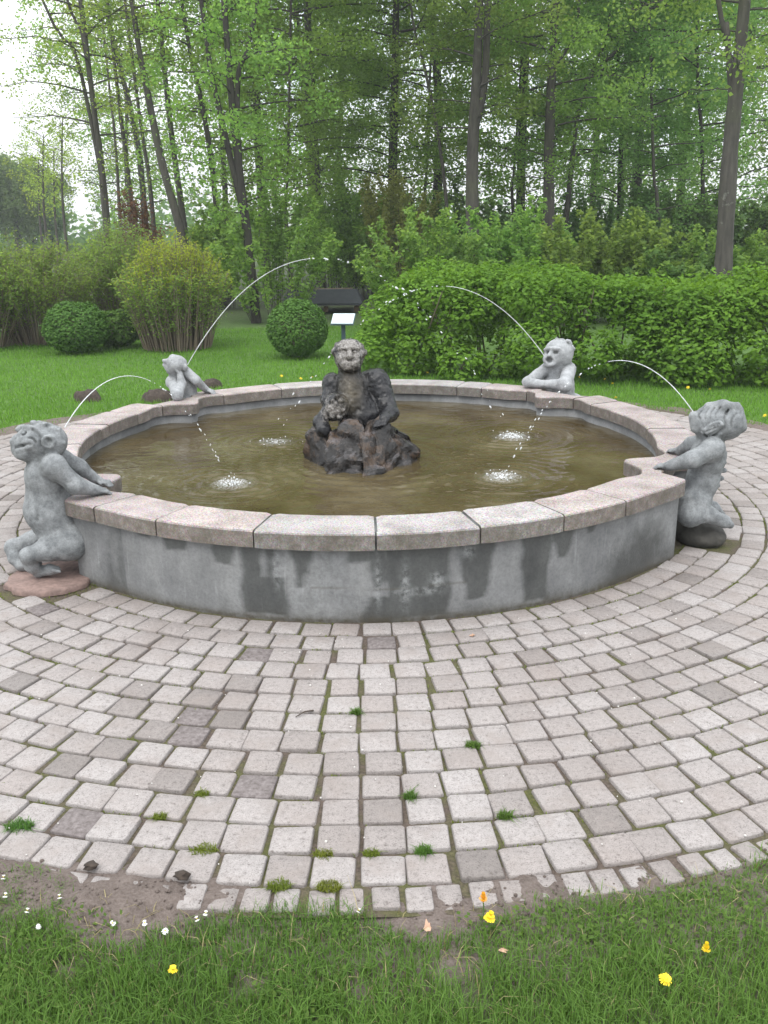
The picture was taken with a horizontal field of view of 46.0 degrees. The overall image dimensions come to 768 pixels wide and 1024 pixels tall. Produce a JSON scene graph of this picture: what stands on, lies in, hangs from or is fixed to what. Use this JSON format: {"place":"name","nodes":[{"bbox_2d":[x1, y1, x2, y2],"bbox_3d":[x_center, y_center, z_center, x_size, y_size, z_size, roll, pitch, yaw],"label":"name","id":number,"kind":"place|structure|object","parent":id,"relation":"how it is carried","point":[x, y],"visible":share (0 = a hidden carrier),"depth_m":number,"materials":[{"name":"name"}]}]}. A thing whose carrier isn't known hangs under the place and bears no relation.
{"place":"outdoors","nodes":[
{"label":"outdoors","id":0,"kind":"place"},
{"bbox_2d":[0,407,767,919],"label":"pavement","id":1,"kind":"structure","parent":0,"point":[240,739],"depth_m":3.34,"materials":[{"name":"stone"}]},
{"bbox_2d":[2,815,44,834],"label":"weed tuft","id":2,"kind":"object","parent":1,"relation":"on","point":[13,826],"visible":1,"depth_m":2.86,"materials":[{"name":"green plant"}]},
{"bbox_2d":[188,840,218,856],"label":"weed tuft","id":3,"kind":"object","parent":1,"relation":"on","point":[201,849],"visible":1,"depth_m":2.75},
{"bbox_2d":[256,876,294,897],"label":"weed tuft","id":4,"kind":"object","parent":1,"relation":"on","point":[276,888],"visible":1,"depth_m":2.59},
{"bbox_2d":[311,847,332,860],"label":"weed tuft","id":5,"kind":"object","parent":1,"relation":"on","point":[322,853],"visible":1,"depth_m":2.72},
{"bbox_2d":[311,878,347,893],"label":"weed tuft","id":6,"kind":"object","parent":1,"relation":"on","point":[322,884],"visible":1,"depth_m":2.59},
{"bbox_2d":[63,379,694,622],"bbox_3d":[-0.110,-0.322,6.327,4.383,0.518,4.394,-1,18,0],"label":"fountain","id":7,"kind":"object","parent":1,"relation":"on","point":[367,568],"visible":0.5,"depth_m":4.46,"materials":[{"name":"concrete"}]},
{"bbox_2d":[3,420,113,596],"bbox_3d":[-1.758,-0.054,4.793,0.619,0.878,0.487,-5,18,-12],"label":"imp statue","id":8,"kind":"object","parent":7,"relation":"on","point":[56,472],"visible":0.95,"depth_m":4.73,"materials":[{"name":"stone"}]},
{"bbox_2d":[162,354,215,400],"bbox_3d":[-1.711,-0.982,7.823,0.554,0.815,0.886,-1,18,0],"label":"imp statue","id":9,"kind":"object","parent":7,"relation":"on","point":[183,380],"visible":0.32,"depth_m":7.51,"materials":[{"name":"stone"}]},
{"bbox_2d":[85,401,654,516],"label":"water","id":10,"kind":"structure","parent":7,"relation":"in","point":[465,448],"depth_m":6.03,"materials":[{"name":"liquid"}]},
{"bbox_2d":[65,376,249,485],"bbox_3d":[-1.303,-0.437,5.198,1.094,0.740,0.156,-14,22,-36],"label":"water jet","id":11,"kind":"object","parent":10,"relation":"on","point":[171,395],"visible":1,"depth_m":5.01,"materials":[{"name":"white"}]},
{"bbox_2d":[187,258,529,439],"bbox_3d":[-0.289,-1.276,6.909,2.936,1.280,0.302,5,19,18],"label":"water jet","id":12,"kind":"object","parent":10,"relation":"on","point":[347,262],"visible":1,"depth_m":6.96,"materials":[{"name":"white"}]},
{"bbox_2d":[303,338,420,475],"bbox_3d":[-0.157,-0.654,5.980,0.804,0.927,0.832,-1,18,0],"label":"troll sculpture","id":13,"kind":"object","parent":10,"relation":"in","point":[365,437],"visible":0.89,"depth_m":5.97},
{"bbox_2d":[259,286,544,444],"bbox_3d":[0.161,-1.212,7.051,2.591,1.060,0.298,-11,20,-29],"label":"water jet","id":14,"kind":"object","parent":10,"relation":"on","point":[412,291],"visible":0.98,"depth_m":7.07,"materials":[{"name":"white"}]},
{"bbox_2d":[486,360,692,480],"bbox_3d":[1.177,-0.546,5.416,1.267,0.754,0.234,4,18,15],"label":"water jet","id":15,"kind":"object","parent":10,"relation":"on","point":[565,386],"visible":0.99,"depth_m":5.28,"materials":[{"name":"white"}]},
{"bbox_2d":[522,338,579,395],"bbox_3d":[1.515,-1.115,7.990,0.525,0.889,1.003,4,18,15],"label":"imp statue","id":16,"kind":"object","parent":7,"relation":"on","point":[555,371],"visible":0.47,"depth_m":7.66,"materials":[{"name":"stone"}]},
{"bbox_2d":[653,399,746,547],"bbox_3d":[1.789,-0.221,5.253,0.521,0.901,0.464,15,23,40],"label":"imp statue","id":17,"kind":"object","parent":7,"relation":"on","point":[703,520],"visible":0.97,"depth_m":5.11,"materials":[{"name":"stone"}]},
{"bbox_2d":[0,488,766,868],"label":"joint moss","id":18,"kind":"object","parent":1,"relation":"on","point":[410,662],"visible":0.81,"depth_m":3.78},
{"bbox_2d":[0,838,767,953],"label":"soil crumbs","id":19,"kind":"object","parent":1,"relation":"on","point":[169,906],"visible":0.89,"depth_m":2.56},
{"bbox_2d":[8,553,767,883],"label":"grit","id":20,"kind":"object","parent":1,"relation":"on","point":[410,735],"visible":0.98,"depth_m":3.58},
{"bbox_2d":[409,843,437,859],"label":"weed tuft","id":21,"kind":"object","parent":1,"relation":"on","point":[422,849],"visible":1,"depth_m":2.72,"materials":[{"name":"green plant"}]},
{"bbox_2d":[496,807,522,821],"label":"weed tuft","id":22,"kind":"object","parent":1,"relation":"on","point":[502,816],"visible":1,"depth_m":2.88,"materials":[{"name":"green plant"}]},
{"bbox_2d":[0,400,767,1000],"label":"soil border","id":23,"kind":"object","parent":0,"point":[124,894],"visible":0.17,"depth_m":2.49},
{"bbox_2d":[0,324,767,433],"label":"lawn grass","id":24,"kind":"structure","parent":0,"point":[626,381],"depth_m":11.35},
{"bbox_2d":[0,244,767,1023],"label":"lawn","id":25,"kind":"structure","parent":0,"point":[236,316],"depth_m":11.30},
{"bbox_2d":[0,242,45,347],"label":"shrub","id":26,"kind":"object","parent":25,"relation":"on","point":[4,340],"visible":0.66,"depth_m":14.43,"materials":[{"name":"green plant"}]},
{"bbox_2d":[1,148,69,248],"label":"birch tree","id":27,"kind":"object","parent":25,"relation":"on","point":[40,226],"visible":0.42,"depth_m":43.16,"materials":[{"name":"green plant"}]},
{"bbox_2d":[0,145,77,253],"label":"distant tree","id":28,"kind":"object","parent":25,"relation":"on","point":[10,218],"visible":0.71,"depth_m":57.95,"materials":[{"name":"green plant"}]},
{"bbox_2d":[8,117,73,249],"bbox_3d":[-14.260,-13.098,37.821,2.541,6.331,2.818,7,19,22],"label":"birch tree","id":29,"kind":"object","parent":25,"relation":"on","point":[29,159],"visible":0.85,"depth_m":37.35,"materials":[{"name":"green plant"}]},
{"bbox_2d":[20,191,75,257],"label":"distant tree","id":30,"kind":"object","parent":25,"relation":"on","point":[51,227],"visible":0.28,"depth_m":62.44,"materials":[{"name":"green plant"}]},
{"bbox_2d":[0,227,103,345],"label":"shrub","id":31,"kind":"object","parent":25,"relation":"on","point":[43,264],"visible":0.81,"depth_m":14.70,"materials":[{"name":"green plant"}]},
{"bbox_2d":[24,135,79,269],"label":"birch tree","id":32,"kind":"object","parent":25,"relation":"on","point":[54,208],"visible":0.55,"depth_m":40.54,"materials":[{"name":"green plant"}]},
{"bbox_2d":[21,93,90,260],"bbox_3d":[-12.546,-12.742,35.853,2.616,6.793,2.811,-15,23,-39],"label":"birch tree","id":33,"kind":"object","parent":25,"relation":"on","point":[62,187],"visible":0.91,"depth_m":35.48,"materials":[{"name":"green plant"}]},
{"bbox_2d":[39,300,110,352],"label":"clipped bush","id":34,"kind":"object","parent":25,"relation":"on","point":[62,337],"visible":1,"depth_m":13.60,"materials":[{"name":"green plant"}]},
{"bbox_2d":[74,389,101,402],"bbox_3d":[-3.320,-1.294,10.144,0.344,0.161,0.265,-1,18,0],"label":"molehill","id":35,"kind":"object","parent":25,"relation":"on","point":[94,395],"visible":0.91,"depth_m":10.07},
{"bbox_2d":[0,0,194,306],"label":"tree","id":36,"kind":"object","parent":25,"relation":"on","point":[93,117],"visible":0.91,"depth_m":19.88,"materials":[{"name":"green plant"}]},
{"bbox_2d":[46,0,152,234],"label":"tree","id":37,"kind":"object","parent":25,"relation":"on","point":[116,153],"visible":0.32,"depth_m":27.64,"materials":[{"name":"green plant"}]},
{"bbox_2d":[0,0,209,247],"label":"beech tree","id":38,"kind":"object","parent":25,"relation":"on","point":[140,162],"visible":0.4,"depth_m":33.69,"materials":[{"name":"green plant"}]},
{"bbox_2d":[58,0,155,225],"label":"tree","id":39,"kind":"object","parent":25,"relation":"on","point":[127,169],"visible":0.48,"depth_m":22.89,"materials":[{"name":"green plant"}]},
{"bbox_2d":[28,0,191,236],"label":"beech tree","id":40,"kind":"object","parent":25,"relation":"on","point":[127,136],"visible":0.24,"depth_m":42.28,"materials":[{"name":"green plant"}]},
{"bbox_2d":[57,214,169,330],"bbox_3d":[-4.800,-4.333,16.310,2.110,2.154,2.363,-11,20,-29],"label":"shrub","id":41,"kind":"object","parent":25,"relation":"on","point":[112,261],"visible":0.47,"depth_m":15.87,"materials":[{"name":"green plant"}]},
{"bbox_2d":[93,308,141,347],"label":"clipped bush","id":42,"kind":"object","parent":25,"relation":"on","point":[120,335],"visible":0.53,"depth_m":14.34,"materials":[{"name":"green plant"}]},
{"bbox_2d":[84,0,178,244],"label":"tree","id":43,"kind":"object","parent":25,"relation":"on","point":[150,190],"visible":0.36,"depth_m":25.02,"materials":[{"name":"green plant"}]},
{"bbox_2d":[105,184,176,263],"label":"shrub","id":44,"kind":"object","parent":25,"relation":"on","point":[145,216],"visible":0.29,"depth_m":17.94,"materials":[{"name":"green plant"}]},
{"bbox_2d":[83,0,213,258],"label":"tree","id":45,"kind":"object","parent":25,"relation":"on","point":[174,208],"visible":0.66,"depth_m":19.32,"materials":[{"name":"plant"}]},
{"bbox_2d":[141,388,172,402],"bbox_3d":[-2.519,-1.291,10.084,0.408,0.171,0.312,-1,18,0],"label":"molehill","id":46,"kind":"object","parent":25,"relation":"on","point":[156,394],"visible":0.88,"depth_m":10.00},
{"bbox_2d":[102,0,213,240],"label":"tree","id":47,"kind":"object","parent":25,"relation":"on","point":[180,199],"visible":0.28,"depth_m":21.14,"materials":[{"name":"plant"}]},
{"bbox_2d":[107,228,236,351],"bbox_3d":[-3.278,-3.458,14.020,1.997,1.826,1.935,-12,20,-30],"label":"shrub","id":48,"kind":"object","parent":25,"relation":"on","point":[180,312],"visible":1,"depth_m":13.81,"materials":[{"name":"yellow plant"}]},
{"bbox_2d":[76,0,281,308],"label":"tree","id":49,"kind":"object","parent":25,"relation":"on","point":[208,137],"visible":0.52,"depth_m":19.70,"materials":[{"name":"green plant"}]},
{"bbox_2d":[140,0,280,301],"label":"tree","id":50,"kind":"object","parent":25,"relation":"on","point":[224,186],"visible":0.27,"depth_m":21.91,"materials":[{"name":"plant"}]},
{"bbox_2d":[179,189,245,309],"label":"undergrowth shrub","id":51,"kind":"object","parent":25,"relation":"on","point":[198,231],"visible":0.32,"depth_m":20.58,"materials":[{"name":"green plant"}]},
{"bbox_2d":[130,0,344,323],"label":"tree","id":52,"kind":"object","parent":25,"relation":"on","point":[234,117],"visible":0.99,"depth_m":16.98,"materials":[{"name":"green plant"}]},
{"bbox_2d":[176,0,307,287],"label":"tree","id":53,"kind":"object","parent":25,"relation":"on","point":[261,157],"visible":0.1,"depth_m":25.85,"materials":[{"name":"green plant"}]},
{"bbox_2d":[204,181,343,322],"bbox_3d":[-2.211,-5.167,17.958,2.630,2.679,2.615,9,20,28],"label":"undergrowth shrub","id":54,"kind":"object","parent":25,"relation":"on","point":[274,242],"visible":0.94,"depth_m":17.83,"materials":[{"name":"green plant"}]},
{"bbox_2d":[146,0,408,287],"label":"beech tree","id":55,"kind":"object","parent":25,"relation":"on","point":[214,132],"visible":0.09,"depth_m":26.54,"materials":[{"name":"green plant"}]},
{"bbox_2d":[176,0,401,289],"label":"tree","id":56,"kind":"object","parent":25,"relation":"on","point":[323,48],"visible":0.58,"depth_m":20.82,"materials":[{"name":"plant"}]},
{"bbox_2d":[265,298,328,356],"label":"clipped bush","id":57,"kind":"object","parent":25,"relation":"on","point":[300,345],"visible":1,"depth_m":12.84,"materials":[{"name":"green plant"}]},
{"bbox_2d":[176,0,424,259],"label":"beech tree","id":58,"kind":"object","parent":25,"relation":"on","point":[329,82],"visible":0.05,"depth_m":33.64,"materials":[{"name":"green plant"}]},
{"bbox_2d":[179,0,425,283],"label":"beech tree","id":59,"kind":"object","parent":25,"relation":"on","point":[333,74],"visible":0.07,"depth_m":28.20,"materials":[{"name":"green plant"}]},
{"bbox_2d":[231,0,402,287],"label":"tree","id":60,"kind":"object","parent":25,"relation":"on","point":[307,15],"visible":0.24,"depth_m":24.61,"materials":[{"name":"plant"}]},
{"bbox_2d":[281,288,362,311],"bbox_3d":[-1.385,-4.815,20.497,1.800,0.448,1.500,-1,18,0],"label":"shelter","id":61,"kind":"object","parent":25,"relation":"on","point":[325,297],"visible":0.66,"depth_m":20.03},
{"bbox_2d":[288,169,379,287],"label":"undergrowth shrub","id":62,"kind":"object","parent":25,"relation":"on","point":[332,275],"visible":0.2,"depth_m":23.48,"materials":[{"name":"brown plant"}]},
{"bbox_2d":[330,313,355,339],"bbox_3d":[-0.592,-2.599,13.237,0.340,0.582,0.250,2,18,8],"label":"info sign","id":63,"kind":"object","parent":25,"relation":"on","point":[342,319],"visible":0.84,"depth_m":13.17,"materials":[{"name":"metal"}]},
{"bbox_2d":[262,1,432,217],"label":"beech tree","id":64,"kind":"object","parent":25,"relation":"on","point":[365,159],"visible":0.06,"depth_m":43.94,"materials":[{"name":"green plant"}]},
{"bbox_2d":[307,184,396,293],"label":"undergrowth shrub","id":65,"kind":"object","parent":25,"relation":"on","point":[364,286],"visible":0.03,"depth_m":24.23,"materials":[{"name":"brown plant"}]},
{"bbox_2d":[313,177,416,299],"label":"undergrowth shrub","id":66,"kind":"object","parent":25,"relation":"on","point":[347,228],"visible":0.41,"depth_m":22.58,"materials":[{"name":"green plant"}]},
{"bbox_2d":[0,161,765,257],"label":"distant woodland","id":67,"kind":"object","parent":25,"relation":"on","point":[82,238],"visible":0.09,"depth_m":68.49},
{"bbox_2d":[0,841,767,1023],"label":"grass","id":68,"kind":"structure","parent":25,"relation":"on","point":[380,1014],"depth_m":2.28,"materials":[{"name":"plant"}]},
{"bbox_2d":[0,872,767,1023],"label":"clover","id":69,"kind":"object","parent":25,"relation":"on","point":[516,907],"visible":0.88,"depth_m":2.41,"materials":[{"name":"green plant"}]},
{"bbox_2d":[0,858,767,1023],"bbox_3d":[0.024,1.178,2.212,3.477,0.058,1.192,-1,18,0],"label":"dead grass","id":70,"kind":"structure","parent":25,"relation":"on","point":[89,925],"depth_m":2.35,"materials":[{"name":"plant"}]},
{"bbox_2d":[356,166,442,293],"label":"undergrowth shrub","id":71,"kind":"object","parent":25,"relation":"on","point":[398,196],"visible":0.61,"depth_m":21.66,"materials":[{"name":"green plant"}]},
{"bbox_2d":[320,0,492,218],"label":"tree","id":72,"kind":"object","parent":25,"relation":"on","point":[444,71],"visible":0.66,"depth_m":20.24,"materials":[{"name":"plant"}]},
{"bbox_2d":[281,0,536,294],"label":"tree","id":73,"kind":"object","parent":25,"relation":"on","point":[394,140],"visible":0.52,"depth_m":22.63,"materials":[{"name":"green plant"}]},
{"bbox_2d":[350,202,495,325],"bbox_3d":[0.681,-4.488,16.473,2.622,2.205,2.959,-1,18,0],"label":"undergrowth shrub","id":74,"kind":"object","parent":25,"relation":"on","point":[386,257],"visible":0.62,"depth_m":16.08,"materials":[{"name":"green plant"}]},
{"bbox_2d":[316,0,536,221],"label":"tree","id":75,"kind":"object","parent":25,"relation":"on","point":[429,154],"visible":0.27,"depth_m":23.99,"materials":[{"name":"plant"}]},
{"bbox_2d":[336,0,534,217],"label":"beech tree","id":76,"kind":"object","parent":25,"relation":"on","point":[434,185],"visible":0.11,"depth_m":28.77,"materials":[{"name":"green plant"}]},
{"bbox_2d":[408,178,515,258],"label":"undergrowth shrub","id":77,"kind":"object","parent":25,"relation":"on","point":[451,196],"visible":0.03,"depth_m":23.64,"materials":[{"name":"green plant"}]},
{"bbox_2d":[405,206,524,317],"bbox_3d":[1.777,-4.829,17.546,2.430,2.178,2.529,-14,22,-36],"label":"undergrowth shrub","id":78,"kind":"object","parent":25,"relation":"on","point":[505,232],"visible":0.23,"depth_m":17.12,"materials":[{"name":"green plant"}]},
{"bbox_2d":[382,0,580,265],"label":"tree","id":79,"kind":"object","parent":25,"relation":"on","point":[479,80],"visible":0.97,"depth_m":18.63,"materials":[{"name":"plant"}]},
{"bbox_2d":[459,199,542,270],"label":"undergrowth shrub","id":80,"kind":"object","parent":25,"relation":"on","point":[486,212],"visible":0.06,"depth_m":22.67,"materials":[{"name":"green plant"}]},
{"bbox_2d":[408,2,627,226],"bbox_3d":[4.190,-14.661,25.787,7.914,16.093,8.053,-2,18,-4],"label":"beech tree","id":81,"kind":"object","parent":25,"relation":"on","point":[519,133],"visible":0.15,"depth_m":27.56,"materials":[{"name":"green plant"}]},
{"bbox_2d":[417,0,643,223],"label":"tree","id":82,"kind":"object","parent":25,"relation":"on","point":[511,192],"visible":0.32,"depth_m":24.02,"materials":[{"name":"plant"}]},
{"bbox_2d":[465,192,599,318],"bbox_3d":[2.629,-4.924,17.451,2.687,2.394,2.331,-10,20,-28],"label":"undergrowth shrub","id":83,"kind":"object","parent":25,"relation":"on","point":[530,242],"visible":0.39,"depth_m":16.87,"materials":[{"name":"green plant"}]},
{"bbox_2d":[412,0,665,306],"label":"tree","id":84,"kind":"object","parent":25,"relation":"on","point":[548,175],"visible":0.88,"depth_m":19.35,"materials":[{"name":"plant"}]},
{"bbox_2d":[354,255,767,386],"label":"hedge","id":85,"kind":"object","parent":25,"relation":"on","point":[707,310],"visible":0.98,"depth_m":10.80,"materials":[{"name":"green plant"}]},
{"bbox_2d":[529,193,605,271],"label":"undergrowth shrub","id":86,"kind":"object","parent":25,"relation":"on","point":[570,220],"visible":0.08,"depth_m":24.08,"materials":[{"name":"plant"}]},
{"bbox_2d":[507,206,646,322],"bbox_3d":[3.545,-4.629,16.951,2.401,2.109,2.662,-1,18,0],"label":"undergrowth shrub","id":87,"kind":"object","parent":25,"relation":"on","point":[567,253],"visible":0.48,"depth_m":16.38,"materials":[{"name":"green plant"}]},
{"bbox_2d":[503,1,708,243],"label":"beech tree","id":88,"kind":"object","parent":25,"relation":"on","point":[607,156],"visible":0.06,"depth_m":35.22,"materials":[{"name":"green plant"}]},
{"bbox_2d":[488,0,728,266],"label":"tree","id":89,"kind":"object","parent":25,"relation":"on","point":[569,178],"visible":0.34,"depth_m":21.86,"materials":[{"name":"plant"}]},
{"bbox_2d":[568,183,680,280],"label":"undergrowth shrub","id":90,"kind":"object","parent":25,"relation":"on","point":[611,216],"visible":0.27,"depth_m":22.59,"materials":[{"name":"green plant"}]},
{"bbox_2d":[536,2,723,218],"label":"beech tree","id":91,"kind":"object","parent":25,"relation":"on","point":[625,143],"visible":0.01,"depth_m":43.94,"materials":[{"name":"green plant"}]},
{"bbox_2d":[506,0,757,232],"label":"tree","id":92,"kind":"object","parent":25,"relation":"on","point":[584,190],"visible":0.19,"depth_m":24.07,"materials":[{"name":"green plant"}]},
{"bbox_2d":[573,206,705,321],"bbox_3d":[4.671,-4.652,16.980,2.457,2.105,2.724,-1,18,0],"label":"undergrowth shrub","id":93,"kind":"object","parent":25,"relation":"on","point":[647,234],"visible":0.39,"depth_m":16.43,"materials":[{"name":"green plant"}]},
{"bbox_2d":[535,2,762,244],"bbox_3d":[8.052,-16.895,27.470,8.650,19.257,9.594,-5,18,-13],"label":"beech tree","id":94,"kind":"object","parent":25,"relation":"on","point":[638,181],"visible":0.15,"depth_m":28.98,"materials":[{"name":"green plant"}]},
{"bbox_2d":[531,0,767,241],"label":"tree","id":95,"kind":"object","parent":25,"relation":"on","point":[665,48],"visible":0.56,"depth_m":20.93,"materials":[{"name":"plant"}]},
{"bbox_2d":[546,0,767,227],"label":"tree","id":96,"kind":"object","parent":25,"relation":"on","point":[745,118],"visible":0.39,"depth_m":21.81,"materials":[{"name":"green plant"}]},
{"bbox_2d":[641,185,717,250],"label":"undergrowth shrub","id":97,"kind":"object","parent":25,"relation":"on","point":[700,221],"visible":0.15,"depth_m":22.22,"materials":[{"name":"green plant"}]},
{"bbox_2d":[594,1,767,238],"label":"beech tree","id":98,"kind":"object","parent":25,"relation":"on","point":[747,141],"visible":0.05,"depth_m":35.02,"materials":[{"name":"green plant"}]},
{"bbox_2d":[603,0,767,299],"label":"tree","id":99,"kind":"object","parent":25,"relation":"on","point":[737,67],"visible":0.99,"depth_m":14.30,"materials":[{"name":"plant"}]},
{"bbox_2d":[620,238,758,326],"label":"undergrowth shrub","id":100,"kind":"object","parent":25,"relation":"on","point":[673,270],"visible":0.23,"depth_m":15.93,"materials":[{"name":"green plant"}]},
{"bbox_2d":[630,3,767,229],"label":"beech tree","id":101,"kind":"object","parent":25,"relation":"on","point":[716,168],"visible":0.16,"depth_m":28.40,"materials":[{"name":"green plant"}]},
{"bbox_2d":[649,223,767,287],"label":"undergrowth shrub","id":102,"kind":"object","parent":25,"relation":"on","point":[738,259],"visible":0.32,"depth_m":15.61,"materials":[{"name":"green plant"}]},
{"bbox_2d":[667,187,767,261],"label":"undergrowth shrub","id":103,"kind":"object","parent":25,"relation":"on","point":[756,220],"visible":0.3,"depth_m":21.66,"materials":[{"name":"green plant"}]},
{"bbox_2d":[724,17,767,206],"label":"beech tree","id":104,"kind":"object","parent":25,"relation":"on","point":[766,50],"visible":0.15,"depth_m":43.50,"materials":[{"name":"green plant"}]},
{"bbox_2d":[736,188,767,251],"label":"undergrowth shrub","id":105,"kind":"object","parent":25,"relation":"on","point":[765,225],"visible":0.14,"depth_m":22.17,"materials":[{"name":"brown plant"}]},
{"bbox_2d":[741,111,767,193],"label":"beech tree","id":106,"kind":"object","parent":25,"relation":"on","point":[761,151],"visible":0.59,"depth_m":29.84,"materials":[{"name":"green plant"}]},
{"bbox_2d":[0,0,767,239],"label":"sky","id":107,"kind":"structure","parent":0,"point":[8,130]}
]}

